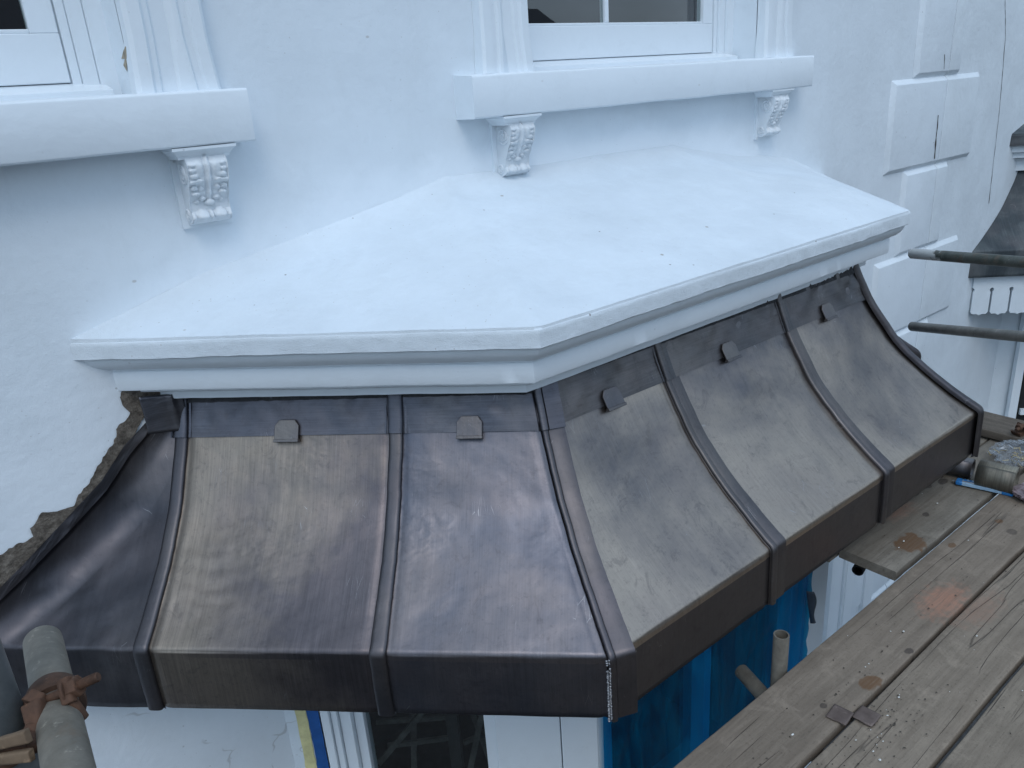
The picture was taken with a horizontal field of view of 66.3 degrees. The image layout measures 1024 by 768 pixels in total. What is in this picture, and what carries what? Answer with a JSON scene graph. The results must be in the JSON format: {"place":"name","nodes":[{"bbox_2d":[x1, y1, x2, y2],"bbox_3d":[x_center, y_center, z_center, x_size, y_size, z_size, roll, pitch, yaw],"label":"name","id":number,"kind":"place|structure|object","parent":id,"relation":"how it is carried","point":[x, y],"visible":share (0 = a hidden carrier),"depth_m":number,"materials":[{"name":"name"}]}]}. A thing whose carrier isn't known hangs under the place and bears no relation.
{"place":"outdoors","nodes":[
{"label":"outdoors","id":0,"kind":"place"},
{"bbox_2d":[22,625,96,767],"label":"scaffold tube","id":1,"kind":"object","parent":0,"point":[62,739],"visible":0.84,"depth_m":0.95,"materials":[{"name":"grey metal"}]},
{"bbox_2d":[0,672,100,767],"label":"scaffold coupler","id":2,"kind":"object","parent":1,"relation":"attached to","point":[18,747],"visible":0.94,"depth_m":0.97,"materials":[{"name":"metal"}]},
{"bbox_2d":[735,665,823,761],"bbox_3d":[1.045,1.253,2.213,0.053,0.074,1.401,-10,21,-15],"label":"scaffold tube","id":3,"kind":"object","parent":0,"point":[754,685],"visible":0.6,"depth_m":2.77,"materials":[{"name":"grey metal"}]},
{"bbox_2d":[674,473,1023,767],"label":"scaffold board","id":4,"kind":"object","parent":3,"relation":"on","point":[979,551],"visible":0.95,"depth_m":2.73,"materials":[{"name":"brown wood"}]},
{"bbox_2d":[770,630,789,686],"bbox_3d":[0.961,1.515,2.905,0.053,1.429,0.053,-19,25,-35],"label":"scaffold tube","id":5,"kind":"object","parent":4,"relation":"attached to","point":[780,653],"visible":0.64,"depth_m":2.67,"materials":[{"name":"grey metal"}]},
{"bbox_2d":[826,704,853,725],"bbox_3d":[1.032,1.041,2.467,0.063,0.007,0.067,15,28,41],"label":"steel plate","id":6,"kind":"object","parent":4,"relation":"on","point":[839,714],"visible":1,"depth_m":2.46,"materials":[{"name":"grey metal"}]},
{"bbox_2d":[752,452,1021,767],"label":"grit","id":7,"kind":"object","parent":4,"relation":"on","point":[835,694],"visible":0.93,"depth_m":2.46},
{"bbox_2d":[1012,483,1023,500],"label":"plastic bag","id":8,"kind":"object","parent":4,"relation":"on","point":[1018,491],"visible":0.98,"depth_m":3.58,"materials":[{"name":"plastic"}]},
{"bbox_2d":[806,553,1023,767],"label":"scaffold board","id":9,"kind":"object","parent":3,"relation":"on","point":[953,655],"visible":0.98,"depth_m":2.55,"materials":[{"name":"brown wood"}]},
{"bbox_2d":[852,705,880,727],"bbox_3d":[1.111,1.040,2.455,0.069,0.005,0.065,-19,25,-35],"label":"steel plate","id":10,"kind":"object","parent":9,"relation":"on","point":[866,716],"visible":1,"depth_m":2.45,"materials":[{"name":"grey metal"}]},
{"bbox_2d":[791,458,1022,760],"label":"plaster crumbs","id":11,"kind":"object","parent":9,"relation":"on","point":[879,759],"visible":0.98,"depth_m":2.52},
{"bbox_2d":[938,665,1023,767],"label":"scaffold board","id":12,"kind":"object","parent":3,"relation":"on","point":[988,740],"visible":1,"depth_m":2.35,"materials":[{"name":"brown wood"}]},
{"bbox_2d":[981,411,1023,446],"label":"scaffold board","id":13,"kind":"object","parent":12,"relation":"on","point":[997,427],"visible":0.48,"depth_m":4.18,"materials":[{"name":"brown wood"}]},
{"bbox_2d":[1011,422,1023,436],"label":"scaffold coupler","id":14,"kind":"object","parent":13,"relation":"on","point":[1018,430],"visible":1,"depth_m":4.07,"materials":[{"name":"metal"}]},
{"bbox_2d":[852,564,865,575],"bbox_3d":[1.821,0.694,3.839,0.050,0.050,0.900,12,26,36],"label":"scaffold tube","id":15,"kind":"object","parent":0,"point":[857,570],"visible":0.23,"depth_m":3.52,"materials":[{"name":"black metal"}]},
{"bbox_2d":[827,436,990,561],"bbox_3d":[1.907,0.487,3.865,1.640,0.044,0.226,-19,25,-35],"label":"scaffold board","id":16,"kind":"object","parent":15,"relation":"on","point":[983,440],"visible":0.04,"depth_m":4.17,"materials":[{"name":"brown wood"}]},
{"bbox_2d":[839,439,1023,580],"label":"scaffold board","id":17,"kind":"object","parent":15,"relation":"on","point":[912,522],"visible":0.74,"depth_m":3.48,"materials":[{"name":"brown wood"}]},
{"bbox_2d":[947,458,975,477],"bbox_3d":[2.161,0.394,3.848,0.180,0.097,0.100,15,28,41],"label":"lead offcut roll","id":18,"kind":"object","parent":17,"relation":"on","point":[965,468],"visible":0.44,"depth_m":3.78,"materials":[{"name":"grey metal"}]},
{"bbox_2d":[952,478,1012,496],"bbox_3d":[2.221,0.484,3.699,0.252,0.026,0.046,12,26,37],"label":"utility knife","id":19,"kind":"object","parent":17,"relation":"on","point":[964,482],"visible":0.71,"depth_m":3.71,"materials":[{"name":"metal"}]},
{"bbox_2d":[974,459,1019,493],"bbox_3d":[2.275,0.437,3.676,0.156,0.133,0.136,15,28,41],"label":"lead offcut roll","id":20,"kind":"object","parent":17,"relation":"on","point":[997,476],"visible":0.98,"depth_m":3.63,"materials":[{"name":"grey metal"}]},
{"bbox_2d":[987,440,1023,467],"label":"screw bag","id":21,"kind":"object","parent":17,"relation":"on","point":[1017,457],"visible":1,"depth_m":3.93,"materials":[{"name":"grey"}]},
{"bbox_2d":[823,662,1023,767],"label":"street ground","id":22,"kind":"structure","parent":0,"point":[971,725],"depth_m":6.05,"materials":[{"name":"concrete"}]},
{"bbox_2d":[0,639,39,767],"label":"scaffold tube","id":23,"kind":"object","parent":22,"relation":"on","point":[11,716],"visible":0.45,"depth_m":0.98,"materials":[{"name":"grey metal"}]},
{"bbox_2d":[0,0,956,767],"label":"house","id":24,"kind":"structure","parent":22,"relation":"on","point":[150,148],"depth_m":2.71,"materials":[{"name":"paint"}]},
{"bbox_2d":[0,0,123,100],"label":"window","id":25,"kind":"structure","parent":24,"relation":"in","point":[49,48],"depth_m":2.29,"materials":[{"name":"paint"}]},
{"bbox_2d":[527,0,737,70],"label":"window","id":26,"kind":"structure","parent":24,"relation":"in","point":[564,34],"depth_m":3.88,"materials":[{"name":"paint"}]},
{"bbox_2d":[70,145,910,767],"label":"bay window","id":27,"kind":"structure","parent":22,"relation":"on","point":[532,279],"depth_m":2.61,"materials":[{"name":"paint"}]},
{"bbox_2d":[294,710,316,767],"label":"masking tape","id":28,"kind":"object","parent":27,"relation":"attached to","point":[305,737],"visible":0.37,"depth_m":3.17,"materials":[{"name":"yellow paper"}]},
{"bbox_2d":[306,711,328,767],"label":"masking tape","id":29,"kind":"object","parent":27,"relation":"attached to","point":[317,738],"visible":0.34,"depth_m":3.16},
{"bbox_2d":[320,711,498,767],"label":"window","id":30,"kind":"structure","parent":27,"relation":"in","point":[349,740],"depth_m":3.19,"materials":[{"name":"paint"}]},
{"bbox_2d":[0,264,983,722],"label":"lead canopy","id":31,"kind":"object","parent":27,"relation":"attached to","point":[612,540],"visible":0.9,"depth_m":2.45,"materials":[{"name":"lead"}]},
{"bbox_2d":[603,572,812,767],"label":"protective film","id":32,"kind":"object","parent":27,"relation":"attached to","point":[683,712],"visible":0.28,"depth_m":3.42,"materials":[{"name":"blue plastic"}]},
{"bbox_2d":[806,591,816,623],"bbox_3d":[1.453,1.085,3.807,0.079,0.218,0.022,-19,25,-35],"label":"tape flap","id":33,"kind":"object","parent":32,"relation":"attached to","point":[811,600],"visible":1,"depth_m":3.80,"materials":[{"name":"plastic"}]},
{"bbox_2d":[885,0,1023,587],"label":"neighbouring house","id":34,"kind":"structure","parent":22,"relation":"on","point":[978,203],"depth_m":6.15,"materials":[{"name":"paint"}]},
{"bbox_2d":[990,312,1023,500],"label":"window","id":35,"kind":"structure","parent":34,"relation":"in","point":[1015,400],"depth_m":7.20,"materials":[{"name":"paint"}]},
{"bbox_2d":[908,248,1023,268],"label":"scaffold tube","id":36,"kind":"object","parent":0,"point":[1012,261],"visible":1,"depth_m":3.70,"materials":[{"name":"grey metal"}]},
{"bbox_2d":[908,322,1023,341],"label":"scaffold tube","id":37,"kind":"object","parent":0,"point":[996,334],"visible":1,"depth_m":4.02,"materials":[{"name":"grey metal"}]}
]}

